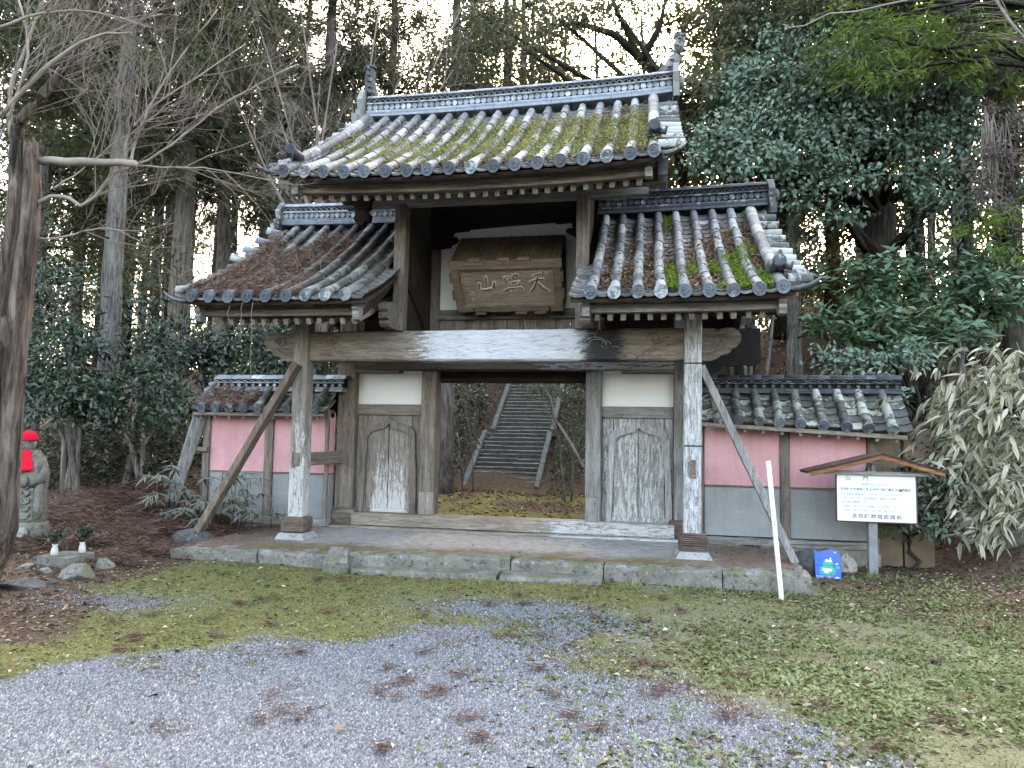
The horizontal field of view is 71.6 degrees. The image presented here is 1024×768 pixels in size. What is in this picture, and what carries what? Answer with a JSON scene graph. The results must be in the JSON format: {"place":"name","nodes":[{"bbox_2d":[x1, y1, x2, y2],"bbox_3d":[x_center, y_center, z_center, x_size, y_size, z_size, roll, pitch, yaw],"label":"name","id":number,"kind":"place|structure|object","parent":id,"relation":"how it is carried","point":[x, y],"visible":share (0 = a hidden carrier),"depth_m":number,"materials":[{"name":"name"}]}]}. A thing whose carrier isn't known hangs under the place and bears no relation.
{"place":"outdoors","nodes":[
{"label":"outdoors","id":0,"kind":"place"},
{"bbox_2d":[0,584,939,767],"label":"gravel","id":1,"kind":"structure","parent":0,"point":[34,741],"depth_m":3.44,"materials":[{"name":"grey gravel"}]},
{"bbox_2d":[0,297,1023,767],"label":"ground","id":2,"kind":"structure","parent":0,"point":[514,483],"depth_m":4.97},
{"bbox_2d":[0,577,45,589],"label":"rock","id":3,"kind":"object","parent":2,"relation":"on","point":[24,583],"visible":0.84,"depth_m":5.96,"materials":[{"name":"stone"}]},
{"bbox_2d":[16,563,33,569],"bbox_3d":[-4.450,1.705,6.485,0.178,0.142,0.177,3,-5,-26],"label":"rock","id":4,"kind":"object","parent":2,"relation":"on","point":[27,565],"visible":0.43,"depth_m":6.44,"materials":[{"name":"stone"}]},
{"bbox_2d":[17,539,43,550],"bbox_3d":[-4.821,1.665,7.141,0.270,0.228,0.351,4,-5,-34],"label":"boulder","id":5,"kind":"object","parent":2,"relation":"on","point":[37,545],"visible":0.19,"depth_m":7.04,"materials":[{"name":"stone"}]},
{"bbox_2d":[15,431,50,539],"bbox_3d":[-4.859,1.010,7.176,0.384,1.075,0.343,0,-4,11],"label":"stone statue","id":6,"kind":"object","parent":5,"relation":"on","point":[33,497],"visible":0.77,"depth_m":7.08,"materials":[{"name":"grey stone"}]},
{"bbox_2d":[0,189,88,432],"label":"sapling","id":7,"kind":"object","parent":2,"relation":"on","point":[34,425],"visible":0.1,"depth_m":11.85,"materials":[{"name":"green plant"}]},
{"bbox_2d":[39,567,52,572],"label":"rock","id":8,"kind":"object","parent":2,"relation":"on","point":[45,570],"visible":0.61,"depth_m":6.34,"materials":[{"name":"stone"}]},
{"bbox_2d":[46,578,58,583],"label":"rock","id":9,"kind":"object","parent":2,"relation":"on","point":[52,580],"visible":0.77,"depth_m":6.11,"materials":[{"name":"stone"}]},
{"bbox_2d":[33,551,94,568],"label":"offering slab","id":10,"kind":"structure","parent":2,"relation":"on","point":[62,559],"depth_m":6.52,"materials":[{"name":"stone"}]},
{"bbox_2d":[50,544,58,555],"bbox_3d":[-4.239,1.539,6.578,0.064,0.105,0.062,5,-3,11],"label":"flower vase","id":11,"kind":"object","parent":10,"relation":"on","point":[54,551],"visible":1,"depth_m":6.56,"materials":[{"name":"white ceramic"}]},
{"bbox_2d":[47,527,68,544],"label":"evergreen sprig","id":12,"kind":"object","parent":11,"relation":"in","point":[56,538],"visible":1,"depth_m":6.60,"materials":[{"name":"green plant"}]},
{"bbox_2d":[78,542,85,553],"bbox_3d":[-4.081,1.554,6.740,0.064,0.105,0.062,-2,-5,11],"label":"flower vase","id":13,"kind":"object","parent":10,"relation":"on","point":[82,548],"visible":1,"depth_m":6.72,"materials":[{"name":"white ceramic"}]},
{"bbox_2d":[74,523,94,541],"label":"evergreen sprig","id":14,"kind":"object","parent":13,"relation":"in","point":[84,531],"visible":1,"depth_m":6.74,"materials":[{"name":"green plant"}]},
{"bbox_2d":[59,563,94,579],"bbox_3d":[-3.878,1.705,6.317,0.293,0.206,0.214,0,-4,11],"label":"rock","id":15,"kind":"object","parent":2,"relation":"on","point":[79,570],"visible":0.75,"depth_m":6.28,"materials":[{"name":"stone"}]},
{"bbox_2d":[23,255,146,490],"bbox_3d":[-6.306,-0.204,10.010,2.375,3.642,2.273,0,-4,11],"label":"camellia bush","id":16,"kind":"object","parent":2,"relation":"on","point":[77,395],"visible":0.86,"depth_m":9.91,"materials":[{"name":"green plant"}]},
{"bbox_2d":[0,0,200,444],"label":"cedar tree","id":17,"kind":"object","parent":2,"relation":"on","point":[47,172],"visible":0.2,"depth_m":17.80,"materials":[{"name":"grey plant"}]},
{"bbox_2d":[0,2,209,424],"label":"cedar tree","id":18,"kind":"object","parent":2,"relation":"on","point":[80,315],"visible":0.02,"depth_m":21.37,"materials":[{"name":"green plant"}]},
{"bbox_2d":[95,557,115,568],"bbox_3d":[-3.843,1.720,6.670,0.177,0.180,0.214,5,-6,-44],"label":"rock","id":19,"kind":"object","parent":2,"relation":"on","point":[104,563],"visible":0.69,"depth_m":6.61,"materials":[{"name":"stone"}]},
{"bbox_2d":[49,282,202,487],"bbox_3d":[-5.336,0.017,10.660,2.068,3.279,2.160,0,-4,11],"label":"camellia bush","id":20,"kind":"object","parent":2,"relation":"on","point":[147,373],"visible":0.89,"depth_m":10.42,"materials":[{"name":"green plant"}]},
{"bbox_2d":[123,557,138,565],"bbox_3d":[-3.674,1.724,6.841,0.151,0.105,0.111,-1,-5,21],"label":"rock","id":21,"kind":"object","parent":2,"relation":"on","point":[133,561],"visible":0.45,"depth_m":6.82,"materials":[{"name":"stone"}]},
{"bbox_2d":[0,0,272,476],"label":"cedar tree","id":22,"kind":"object","parent":2,"relation":"on","point":[112,267],"visible":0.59,"depth_m":12.45,"materials":[{"name":"grey plant"}]},
{"bbox_2d":[11,476,279,567],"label":"cedar litter bank","id":23,"kind":"structure","parent":2,"relation":"on","point":[156,527],"depth_m":8.20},
{"bbox_2d":[89,193,206,467],"bbox_3d":[-6.975,-0.958,13.664,2.761,5.520,1.833,0,-4,11],"label":"sapling","id":24,"kind":"object","parent":2,"relation":"on","point":[146,284],"visible":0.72,"depth_m":13.76,"materials":[{"name":"green plant"}]},
{"bbox_2d":[52,0,260,421],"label":"cedar tree","id":25,"kind":"object","parent":2,"relation":"on","point":[158,212],"visible":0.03,"depth_m":21.92,"materials":[{"name":"green plant"}]},
{"bbox_2d":[13,0,337,467],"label":"cedar tree","id":26,"kind":"object","parent":2,"relation":"on","point":[184,202],"visible":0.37,"depth_m":15.44,"materials":[{"name":"green plant"}]},
{"bbox_2d":[27,416,335,489],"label":"bamboo undergrowth","id":27,"kind":"object","parent":2,"relation":"on","point":[165,441],"visible":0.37,"depth_m":10.76,"materials":[{"name":"green plant"}]},
{"bbox_2d":[0,0,366,579],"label":"bare tree","id":28,"kind":"object","parent":2,"relation":"on","point":[21,239],"visible":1,"depth_m":5.91,"materials":[{"name":"brown wood"}]},
{"bbox_2d":[171,528,214,544],"bbox_3d":[-3.564,1.779,7.994,0.554,0.293,0.332,0,-4,11],"label":"boulder","id":29,"kind":"object","parent":2,"relation":"on","point":[191,534],"visible":0.41,"depth_m":7.90,"materials":[{"name":"stone"}]},
{"bbox_2d":[194,362,301,532],"bbox_3d":[-2.988,0.713,8.047,1.114,1.948,0.138,1,-4,1],"label":"timber brace","id":30,"kind":"object","parent":29,"relation":"on","point":[247,448],"visible":0.99,"depth_m":8.01,"materials":[{"name":"brown wood"}]},
{"bbox_2d":[136,462,287,530],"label":"bamboo grass","id":31,"kind":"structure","parent":2,"relation":"on","point":[200,504],"depth_m":8.70,"materials":[{"name":"green plant"}]},
{"bbox_2d":[114,0,352,381],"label":"cedar tree","id":32,"kind":"object","parent":2,"relation":"on","point":[224,232],"visible":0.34,"depth_m":17.46,"materials":[{"name":"green plant"}]},
{"bbox_2d":[157,307,317,393],"bbox_3d":[-4.632,0.166,11.503,3.298,3.030,2.144,0,-4,11],"label":"camellia bush","id":33,"kind":"object","parent":2,"relation":"on","point":[220,355],"visible":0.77,"depth_m":11.45,"materials":[{"name":"green plant"}]},
{"bbox_2d":[132,0,355,374],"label":"cedar tree","id":34,"kind":"object","parent":2,"relation":"on","point":[300,70],"visible":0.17,"depth_m":20.46,"materials":[{"name":"green plant"}]},
{"bbox_2d":[164,375,347,529],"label":"plaster wall","id":35,"kind":"structure","parent":2,"relation":"on","point":[227,432],"depth_m":9.32,"materials":[{"name":"pink paint"}]},
{"bbox_2d":[190,381,290,409],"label":"coping needles","id":36,"kind":"object","parent":35,"relation":"on","point":[228,399],"visible":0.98,"depth_m":9.32,"materials":[{"name":"brown plant"}]},
{"bbox_2d":[209,0,400,374],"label":"cedar tree","id":37,"kind":"object","parent":2,"relation":"on","point":[329,43],"visible":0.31,"depth_m":21.56,"materials":[{"name":"green plant"}]},
{"bbox_2d":[282,359,338,505],"bbox_3d":[-3.332,0.611,11.625,1.653,2.918,0.909,0,-4,11],"label":"camellia bush","id":38,"kind":"object","parent":2,"relation":"on","point":[320,372],"visible":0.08,"depth_m":11.67,"materials":[{"name":"green plant"}]},
{"bbox_2d":[322,546,351,572],"bbox_3d":[-1.724,1.760,7.029,0.252,0.267,0.346,1,-4,-3],"label":"broken kerb stone","id":39,"kind":"object","parent":2,"relation":"on","point":[337,559],"visible":0.76,"depth_m":6.91,"materials":[{"name":"grey stone"}]},
{"bbox_2d":[182,0,512,374],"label":"bare tree","id":40,"kind":"object","parent":2,"relation":"on","point":[327,326],"visible":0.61,"depth_m":12.14,"materials":[{"name":"brown wood"}]},
{"bbox_2d":[309,0,469,202],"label":"cedar tree","id":41,"kind":"object","parent":2,"relation":"on","point":[389,63],"visible":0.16,"depth_m":22.99,"materials":[{"name":"green plant"}]},
{"bbox_2d":[439,383,454,493],"bbox_3d":[-1.401,-0.785,15.464,0.552,6.808,0.546,0,-4,11],"label":"tree trunk","id":42,"kind":"object","parent":2,"relation":"on","point":[446,477],"visible":0.27,"depth_m":15.19,"materials":[{"name":"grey wood"}]},
{"bbox_2d":[380,0,529,391],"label":"cedar tree","id":43,"kind":"object","parent":2,"relation":"on","point":[484,84],"visible":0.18,"depth_m":21.44,"materials":[{"name":"green plant"}]},
{"bbox_2d":[92,383,842,540],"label":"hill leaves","id":44,"kind":"object","parent":2,"relation":"on","point":[511,495],"visible":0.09,"depth_m":14.58,"materials":[{"name":"brown plant"}]},
{"bbox_2d":[440,383,497,491],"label":"slope shrub","id":45,"kind":"object","parent":2,"relation":"on","point":[469,440],"visible":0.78,"depth_m":16.42,"materials":[{"name":"green plant"}]},
{"bbox_2d":[0,575,957,754],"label":"cedar sprays","id":46,"kind":"object","parent":2,"relation":"on","point":[441,691],"visible":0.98,"depth_m":3.79,"materials":[{"name":"brown plant"}]},
{"bbox_2d":[170,525,811,593],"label":"stone platform","id":47,"kind":"structure","parent":2,"relation":"on","point":[494,557],"depth_m":7.09,"materials":[{"name":"grey stone"}]},
{"bbox_2d":[163,32,821,560],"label":"temple gate","id":48,"kind":"structure","parent":47,"relation":"on","point":[407,336],"depth_m":8.46,"materials":[{"name":"wood"}]},
{"bbox_2d":[250,302,252,380],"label":"hanging twig","id":49,"kind":"object","parent":48,"relation":"hanging from","point":[251,341],"visible":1,"depth_m":7.18,"materials":[{"name":"brown wood"}]},
{"bbox_2d":[226,240,304,275],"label":"roof moss","id":50,"kind":"object","parent":48,"relation":"on","point":[263,255],"visible":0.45,"depth_m":8.64,"materials":[{"name":"brown plant"}]},
{"bbox_2d":[175,227,366,297],"bbox_3d":[-2.621,-1.451,8.282,1.514,1.380,2.138,0,-4,11],"label":"roof needle mat","id":51,"kind":"object","parent":48,"relation":"on","point":[231,277],"visible":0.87,"depth_m":8.09,"materials":[{"name":"brown plant"}]},
{"bbox_2d":[291,100,659,171],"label":"roof leaves","id":52,"kind":"object","parent":48,"relation":"on","point":[439,164],"visible":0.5,"depth_m":8.19,"materials":[{"name":"green plant"}]},
{"bbox_2d":[318,103,659,167],"bbox_3d":[-0.288,-2.784,7.947,3.845,1.440,1.997,0,-4,11],"label":"roof moss","id":53,"kind":"object","parent":48,"relation":"on","point":[525,141],"visible":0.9,"depth_m":7.73,"materials":[{"name":"green plant"}]},
{"bbox_2d":[447,235,565,317],"bbox_3d":[-0.011,-1.361,8.894,1.400,0.800,0.703,0,37,11],"label":"name plaque","id":54,"kind":"object","parent":48,"relation":"attached to","point":[524,274],"visible":1,"depth_m":8.67,"materials":[{"name":"brown wood"}]},
{"bbox_2d":[591,216,789,290],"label":"roof leaves","id":55,"kind":"object","parent":48,"relation":"on","point":[648,283],"visible":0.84,"depth_m":7.39,"materials":[{"name":"green plant"}]},
{"bbox_2d":[662,210,775,289],"bbox_3d":[2.160,-1.467,7.446,1.136,1.382,2.117,0,-4,11],"label":"roof moss","id":56,"kind":"object","parent":48,"relation":"on","point":[762,275],"visible":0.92,"depth_m":7.00,"materials":[{"name":"green plant"}]},
{"bbox_2d":[190,524,809,574],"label":"platform leaves","id":57,"kind":"object","parent":47,"relation":"on","point":[561,538],"visible":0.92,"depth_m":7.56,"materials":[{"name":"brown plant"}]},
{"bbox_2d":[702,365,798,562],"bbox_3d":[2.396,0.799,7.239,0.970,2.003,0.105,0,-4,13],"label":"timber brace","id":58,"kind":"object","parent":47,"relation":"on","point":[746,461],"visible":0.89,"depth_m":7.20,"materials":[{"name":"grey wood"}]},
{"bbox_2d":[0,479,1023,767],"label":"fallen leaves","id":59,"kind":"object","parent":2,"relation":"on","point":[338,725],"visible":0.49,"depth_m":5.19,"materials":[{"name":"brown plant"}]},
{"bbox_2d":[0,543,1023,767],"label":"ground moss","id":60,"kind":"object","parent":2,"relation":"on","point":[367,617],"visible":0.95,"depth_m":5.10,"materials":[{"name":"green plant"}]},
{"bbox_2d":[461,371,564,488],"bbox_3d":[0.285,1.099,19.956,1.986,3.588,5.722,0,-4,11],"label":"stone stairway","id":61,"kind":"object","parent":2,"relation":"on","point":[523,444],"visible":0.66,"depth_m":19.16,"materials":[{"name":"grey stone"}]},
{"bbox_2d":[22,504,1023,767],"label":"ground plants","id":62,"kind":"object","parent":2,"relation":"on","point":[914,690],"visible":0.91,"depth_m":4.25,"materials":[{"name":"green plant"}]},
{"bbox_2d":[478,0,586,329],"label":"cedar tree","id":63,"kind":"object","parent":2,"relation":"on","point":[549,49],"visible":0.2,"depth_m":24.58,"materials":[{"name":"green plant"}]},
{"bbox_2d":[517,383,585,500],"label":"slope shrub","id":64,"kind":"object","parent":2,"relation":"on","point":[561,452],"visible":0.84,"depth_m":14.83,"materials":[{"name":"green plant"}]},
{"bbox_2d":[524,383,584,468],"bbox_3d":[1.006,0.710,14.866,1.846,2.028,0.839,-3,-6,41],"label":"bare sapling","id":65,"kind":"object","parent":2,"relation":"on","point":[569,441],"visible":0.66,"depth_m":14.86,"materials":[{"name":"wood"}]},
{"bbox_2d":[126,245,1023,547],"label":"hillside undergrowth","id":66,"kind":"object","parent":2,"relation":"on","point":[808,303],"visible":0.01,"depth_m":17.13,"materials":[{"name":"green plant"}]},
{"bbox_2d":[399,0,844,374],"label":"oak tree","id":67,"kind":"object","parent":2,"relation":"on","point":[645,60],"visible":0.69,"depth_m":15.58,"materials":[{"name":"brown plant"}]},
{"bbox_2d":[766,461,783,599],"bbox_3d":[2.295,1.335,6.189,0.144,1.323,0.054,-1,-5,27],"label":"white pole","id":68,"kind":"object","parent":2,"relation":"on","point":[775,534],"visible":0.82,"depth_m":6.18,"materials":[{"name":"paint"}]},
{"bbox_2d":[648,0,911,374],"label":"cedar tree","id":69,"kind":"object","parent":2,"relation":"on","point":[835,285],"visible":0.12,"depth_m":15.84,"materials":[{"name":"green plant"}]},
{"bbox_2d":[669,29,896,339],"bbox_3d":[7.872,-9.435,19.643,6.594,16.439,5.777,3,-5,-28],"label":"cedar tree","id":70,"kind":"object","parent":2,"relation":"on","point":[780,324],"depth_m":19.02,"materials":[{"name":"green plant"}]},
{"bbox_2d":[742,183,849,374],"bbox_3d":[4.353,-0.560,11.854,2.890,5.951,1.953,4,-5,-36],"label":"sapling","id":71,"kind":"object","parent":2,"relation":"on","point":[752,320],"visible":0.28,"depth_m":11.90,"materials":[{"name":"green plant"}]},
{"bbox_2d":[668,0,945,374],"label":"cedar tree","id":72,"kind":"object","parent":2,"relation":"on","point":[794,351],"visible":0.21,"depth_m":13.97,"materials":[{"name":"green plant"}]},
{"bbox_2d":[795,548,819,575],"bbox_3d":[3.055,1.869,7.326,0.322,0.365,0.234,0,-4,11],"label":"boulder","id":73,"kind":"object","parent":2,"relation":"on","point":[806,558],"visible":0.39,"depth_m":7.25,"materials":[{"name":"stone"}]},
{"bbox_2d":[716,3,903,311],"bbox_3d":[8.654,-9.430,19.162,6.933,15.357,5.641,0,-4,11],"label":"cedar tree","id":74,"kind":"object","parent":2,"relation":"on","point":[826,297],"visible":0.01,"depth_m":18.54,"materials":[{"name":"green plant"}]},
{"bbox_2d":[701,375,937,567],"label":"plaster wall","id":75,"kind":"structure","parent":2,"relation":"on","point":[788,426],"depth_m":8.06,"materials":[{"name":"pink paint"}]},
{"bbox_2d":[814,549,841,578],"bbox_3d":[3.171,1.806,7.128,0.247,0.293,0.042,0,-4,11],"label":"frog board","id":76,"kind":"object","parent":2,"relation":"on","point":[827,562],"visible":1,"depth_m":7.12,"materials":[{"name":"blue plastic"}]},
{"bbox_2d":[674,4,1014,471],"bbox_3d":[5.406,-2.743,12.018,6.178,8.508,2.931,1,-4,2],"label":"evergreen tree","id":77,"kind":"object","parent":2,"relation":"on","point":[869,152],"visible":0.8,"depth_m":11.82,"materials":[{"name":"green plant"}]},
{"bbox_2d":[840,554,856,575],"bbox_3d":[3.396,1.849,7.231,0.225,0.228,0.167,0,-4,11],"label":"boulder","id":78,"kind":"object","parent":2,"relation":"on","point":[848,563],"visible":0.75,"depth_m":7.18,"materials":[{"name":"stone"}]},
{"bbox_2d":[799,452,949,573],"bbox_3d":[3.748,1.414,7.386,1.356,1.394,0.383,0,-4,11],"label":"notice board","id":79,"kind":"object","parent":2,"relation":"on","point":[871,497],"visible":1,"depth_m":7.36,"materials":[{"name":"wood"}]},
{"bbox_2d":[798,334,955,442],"bbox_3d":[4.499,0.828,8.802,1.780,2.912,1.031,-1,-5,29],"label":"vine shrub","id":80,"kind":"object","parent":2,"relation":"on","point":[839,363],"visible":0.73,"depth_m":8.79,"materials":[{"name":"green plant"}]},
{"bbox_2d":[743,0,1023,421],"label":"cedar tree","id":81,"kind":"object","parent":2,"relation":"on","point":[922,249],"visible":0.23,"depth_m":12.19,"materials":[{"name":"green plant"}]},
{"bbox_2d":[794,239,1023,421],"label":"glossy shrub","id":82,"kind":"object","parent":2,"relation":"on","point":[976,290],"visible":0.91,"depth_m":9.66,"materials":[{"name":"green plant"}]},
{"bbox_2d":[798,0,1023,107],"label":"young cedar","id":83,"kind":"object","parent":2,"relation":"on","point":[962,56],"visible":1,"depth_m":10.44,"materials":[{"name":"green plant"}]},
{"bbox_2d":[782,0,907,27],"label":"bare branch","id":84,"kind":"object","parent":83,"relation":"attached to","point":[887,4],"visible":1,"depth_m":9.82,"materials":[{"name":"wood"}]},
{"bbox_2d":[951,97,1023,232],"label":"dead vine","id":85,"kind":"object","parent":83,"relation":"hanging from","point":[990,145],"visible":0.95,"depth_m":10.54,"materials":[{"name":"brown plant"}]},
{"bbox_2d":[827,0,1023,367],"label":"cedar tree","id":86,"kind":"object","parent":2,"relation":"on","point":[970,240],"visible":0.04,"depth_m":14.73,"materials":[{"name":"green plant"}]},
{"bbox_2d":[878,432,989,569],"bbox_3d":[4.446,1.363,7.700,1.368,1.844,1.171,3,-5,-27],"label":"dark shrub","id":87,"kind":"object","parent":2,"relation":"on","point":[928,513],"visible":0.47,"depth_m":7.60,"materials":[{"name":"green plant"}]},
{"bbox_2d":[849,0,1023,425],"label":"cedar tree","id":88,"kind":"object","parent":2,"relation":"on","point":[1014,333],"visible":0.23,"depth_m":12.67,"materials":[{"name":"green plant"}]},
{"bbox_2d":[870,342,1023,560],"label":"bamboo grass","id":89,"kind":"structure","parent":2,"relation":"on","point":[993,511],"depth_m":7.68,"materials":[{"name":"green plant"}]},
{"bbox_2d":[892,174,1023,445],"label":"sapling","id":90,"kind":"object","parent":2,"relation":"on","point":[960,366],"visible":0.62,"depth_m":11.11,"materials":[{"name":"green plant"}]},
{"bbox_2d":[934,196,1023,271],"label":"young cedar","id":91,"kind":"object","parent":2,"relation":"on","point":[986,226],"visible":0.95,"depth_m":9.79,"materials":[{"name":"green plant"}]},
{"bbox_2d":[956,0,1023,44],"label":"bare branch","id":92,"kind":"object","parent":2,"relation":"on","point":[1006,16],"visible":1,"depth_m":8.52,"materials":[{"name":"wood"}]},
{"bbox_2d":[984,521,1023,552],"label":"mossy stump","id":93,"kind":"object","parent":2,"relation":"on","point":[1018,538],"visible":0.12,"depth_m":7.73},
{"bbox_2d":[0,0,1023,385],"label":"distant wood","id":94,"kind":"object","parent":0,"point":[202,246],"depth_m":32.15,"materials":[{"name":"white"}]},
{"bbox_2d":[0,0,1023,358],"label":"sky","id":95,"kind":"structure","parent":0,"point":[2,176],"materials":[{"name":"white"}]}
]}

